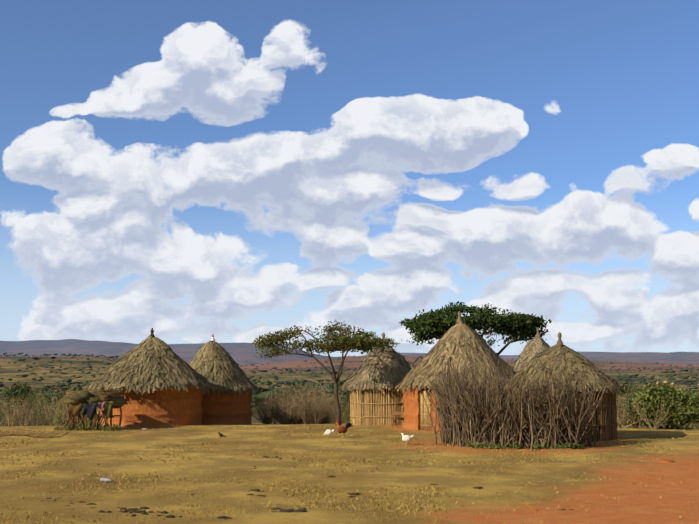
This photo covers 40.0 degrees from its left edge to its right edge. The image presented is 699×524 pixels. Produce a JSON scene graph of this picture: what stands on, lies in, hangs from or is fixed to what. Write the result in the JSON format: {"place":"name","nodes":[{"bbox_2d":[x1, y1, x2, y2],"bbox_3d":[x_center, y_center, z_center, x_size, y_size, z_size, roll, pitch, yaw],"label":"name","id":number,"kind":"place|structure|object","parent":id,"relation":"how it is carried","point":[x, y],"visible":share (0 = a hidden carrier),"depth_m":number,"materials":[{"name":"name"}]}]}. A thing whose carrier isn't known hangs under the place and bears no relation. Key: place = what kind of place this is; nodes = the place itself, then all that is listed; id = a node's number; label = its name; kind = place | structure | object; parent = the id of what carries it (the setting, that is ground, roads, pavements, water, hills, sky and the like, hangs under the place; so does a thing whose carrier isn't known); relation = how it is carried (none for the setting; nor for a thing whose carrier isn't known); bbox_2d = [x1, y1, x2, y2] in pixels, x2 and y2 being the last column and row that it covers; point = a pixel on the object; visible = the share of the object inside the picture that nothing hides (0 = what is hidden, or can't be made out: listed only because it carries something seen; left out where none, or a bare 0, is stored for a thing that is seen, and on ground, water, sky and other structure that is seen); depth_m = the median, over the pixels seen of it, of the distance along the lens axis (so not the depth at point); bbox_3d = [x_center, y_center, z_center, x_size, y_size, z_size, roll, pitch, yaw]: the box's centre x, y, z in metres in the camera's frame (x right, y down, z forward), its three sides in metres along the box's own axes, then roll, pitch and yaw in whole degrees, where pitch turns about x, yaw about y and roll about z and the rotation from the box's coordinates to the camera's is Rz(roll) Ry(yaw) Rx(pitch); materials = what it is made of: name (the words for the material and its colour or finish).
{"place":"outdoors","nodes":[
{"label":"outdoors","id":0,"kind":"place"},
{"bbox_2d":[97,386,202,426],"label":"hut wall","id":1,"kind":"structure","parent":0,"point":[163,408],"depth_m":39.41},
{"bbox_2d":[82,328,215,394],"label":"thatched roof","id":2,"kind":"structure","parent":1,"relation":"on","point":[152,361],"depth_m":40.01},
{"bbox_2d":[201,389,252,424],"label":"hut wall","id":3,"kind":"structure","parent":0,"point":[227,408],"depth_m":44.33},
{"bbox_2d":[189,340,259,395],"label":"thatched roof","id":4,"kind":"structure","parent":3,"relation":"on","point":[216,364],"depth_m":45.20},
{"bbox_2d":[0,339,698,523],"bbox_3d":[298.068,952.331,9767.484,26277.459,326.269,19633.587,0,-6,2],"label":"ground","id":5,"kind":"structure","parent":0,"point":[672,504],"depth_m":22.45,"materials":[{"name":"brown soil"}]},
{"bbox_2d":[0,428,73,437],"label":"fallen branch","id":6,"kind":"object","parent":5,"relation":"on","point":[17,434],"visible":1,"depth_m":31.93,"materials":[{"name":"brown wood"}]},
{"bbox_2d":[61,388,124,430],"bbox_3d":[-9.938,5.726,37.256,2.364,1.640,1.589,0,-6,2],"label":"wood rack","id":7,"kind":"object","parent":5,"relation":"on","point":[96,422],"visible":0.35,"depth_m":36.84,"materials":[{"name":"brown wood"}]},
{"bbox_2d":[62,389,126,422],"bbox_3d":[-9.935,5.600,37.437,2.430,1.257,1.609,0,-6,2],"label":"rack cloth","id":8,"kind":"object","parent":7,"relation":"on","point":[80,398],"visible":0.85,"depth_m":36.85,"materials":[{"name":"fabric"}]},
{"bbox_2d":[100,478,111,481],"bbox_3d":[-5.050,4.528,19.947,0.300,0.086,0.086,-4,-7,32],"label":"bottle","id":9,"kind":"object","parent":5,"relation":"on","point":[105,480],"visible":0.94,"depth_m":19.92,"materials":[{"name":"plastic"}]},
{"bbox_2d":[45,456,573,518],"bbox_3d":[-1.801,4.400,18.481,8.598,0.078,13.936,3,-7,-21],"label":"dung","id":10,"kind":"object","parent":5,"relation":"on","point":[134,510],"visible":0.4,"depth_m":16.01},
{"bbox_2d":[54,423,584,449],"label":"weeds","id":11,"kind":"object","parent":5,"relation":"on","point":[495,446],"visible":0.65,"depth_m":28.28,"materials":[{"name":"green plant"}]},
{"bbox_2d":[252,319,401,424],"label":"tree","id":12,"kind":"object","parent":5,"relation":"on","point":[357,338],"depth_m":41.21,"materials":[{"name":"green plant"}]},
{"bbox_2d":[324,429,333,437],"bbox_3d":[-0.702,5.863,32.858,0.389,0.296,0.208,0,-6,2],"label":"chicken","id":13,"kind":"object","parent":5,"relation":"on","point":[328,432],"visible":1,"depth_m":32.82},
{"bbox_2d":[336,421,352,437],"bbox_3d":[-0.174,5.689,32.645,0.601,0.596,0.268,0,-6,2],"label":"rooster","id":14,"kind":"object","parent":5,"relation":"on","point":[342,429],"visible":1,"depth_m":32.58},
{"bbox_2d":[0,380,696,420],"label":"slope shrubs","id":15,"kind":"object","parent":5,"relation":"on","point":[16,389],"visible":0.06,"depth_m":61.81,"materials":[{"name":"green plant"}]},
{"bbox_2d":[0,373,698,429],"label":"dry bushes","id":16,"kind":"object","parent":5,"relation":"on","point":[301,409],"visible":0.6,"depth_m":47.22,"materials":[{"name":"brown plant"}]},
{"bbox_2d":[0,353,698,415],"bbox_3d":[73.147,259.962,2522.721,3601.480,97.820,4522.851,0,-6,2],"label":"shrubs","id":17,"kind":"object","parent":5,"relation":"on","point":[265,391],"visible":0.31,"depth_m":1446.76,"materials":[{"name":"green plant"}]},
{"bbox_2d":[0,425,698,523],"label":"grass tufts","id":18,"kind":"object","parent":5,"relation":"on","point":[273,486],"visible":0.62,"depth_m":21.26,"materials":[{"name":"plant"}]},
{"bbox_2d":[339,332,411,392],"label":"thatched roof","id":19,"kind":"structure","parent":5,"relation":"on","point":[389,367],"depth_m":40.97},
{"bbox_2d":[392,411,403,425],"bbox_3d":[2.499,6.484,39.654,1.532,0.653,0.552,0,-6,2],"label":"stool","id":20,"kind":"object","parent":5,"relation":"on","point":[395,414],"visible":0.29,"depth_m":39.69,"materials":[{"name":"brown wood"}]},
{"bbox_2d":[401,432,413,443],"bbox_3d":[1.782,5.460,29.693,0.425,0.397,0.212,0,-6,2],"label":"chicken","id":21,"kind":"object","parent":5,"relation":"on","point":[407,438],"visible":0.98,"depth_m":29.65},
{"bbox_2d":[394,311,515,392],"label":"thatched roof","id":22,"kind":"structure","parent":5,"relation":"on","point":[453,342],"depth_m":37.12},
{"bbox_2d":[279,459,674,511],"bbox_3d":[3.540,4.584,19.886,12.706,0.191,0.578,6,-9,-44],"label":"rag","id":23,"kind":"object","parent":5,"relation":"on","point":[303,510],"visible":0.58,"depth_m":15.71,"materials":[{"name":"fabric"}]},
{"bbox_2d":[413,344,613,450],"bbox_3d":[5.098,4.263,31.015,6.064,3.207,8.116,0,-6,2],"label":"fence","id":24,"kind":"object","parent":5,"relation":"on","point":[469,411],"visible":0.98,"depth_m":28.82,"materials":[{"name":"brown wood"}]},
{"bbox_2d":[535,375,574,445],"bbox_3d":[6.119,4.472,28.560,1.202,2.202,0.093,0,-6,2],"label":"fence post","id":25,"kind":"object","parent":24,"relation":"attached to","point":[555,416],"visible":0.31,"depth_m":28.52,"materials":[{"name":"brown wood"}]},
{"bbox_2d":[512,328,550,371],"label":"thatched roof","id":26,"kind":"structure","parent":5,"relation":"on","point":[536,345],"depth_m":44.64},
{"bbox_2d":[501,332,625,396],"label":"thatched roof","id":27,"kind":"structure","parent":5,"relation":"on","point":[577,361],"depth_m":31.79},
{"bbox_2d":[622,380,698,429],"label":"green bush","id":28,"kind":"object","parent":5,"relation":"on","point":[658,396],"depth_m":37.92,"materials":[{"name":"green plant"}]},
{"bbox_2d":[643,383,698,389],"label":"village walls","id":29,"kind":"structure","parent":5,"relation":"on","point":[672,385],"depth_m":674.15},
{"bbox_2d":[0,0,698,356],"label":"sky","id":30,"kind":"structure","parent":0,"point":[187,171],"materials":[{"name":"blue"}]},
{"bbox_2d":[349,386,403,424],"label":"hut wall","id":31,"kind":"structure","parent":0,"point":[357,416],"depth_m":40.47,"materials":[{"name":"beige wood"}]},
{"bbox_2d":[353,386,399,424],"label":"wall poles","id":32,"kind":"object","parent":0,"point":[390,393],"depth_m":40.46,"materials":[{"name":"brown wood"}]},
{"bbox_2d":[407,356,422,367],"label":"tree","id":33,"kind":"object","parent":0,"point":[414,361],"depth_m":47.16,"materials":[{"name":"plant"}]},
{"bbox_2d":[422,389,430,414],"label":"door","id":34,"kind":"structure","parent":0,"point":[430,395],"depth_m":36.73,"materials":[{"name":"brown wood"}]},
{"bbox_2d":[402,385,506,431],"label":"hut wall","id":35,"kind":"structure","parent":0,"point":[411,413],"depth_m":36.87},
{"bbox_2d":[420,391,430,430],"bbox_3d":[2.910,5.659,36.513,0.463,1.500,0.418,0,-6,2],"label":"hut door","id":36,"kind":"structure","parent":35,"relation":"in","point":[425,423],"depth_m":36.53,"materials":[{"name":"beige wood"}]},
{"bbox_2d":[399,301,551,354],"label":"tree","id":37,"kind":"object","parent":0,"point":[516,323],"depth_m":48.06,"materials":[{"name":"green plant"}]},
{"bbox_2d":[515,390,611,441],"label":"wall poles","id":38,"kind":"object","parent":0,"point":[589,419],"depth_m":31.20,"materials":[{"name":"brown wood"}]},
{"bbox_2d":[511,388,616,441],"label":"hut wall","id":39,"kind":"structure","parent":0,"point":[610,425],"depth_m":31.27,"materials":[{"name":"brown wood"}]}
]}

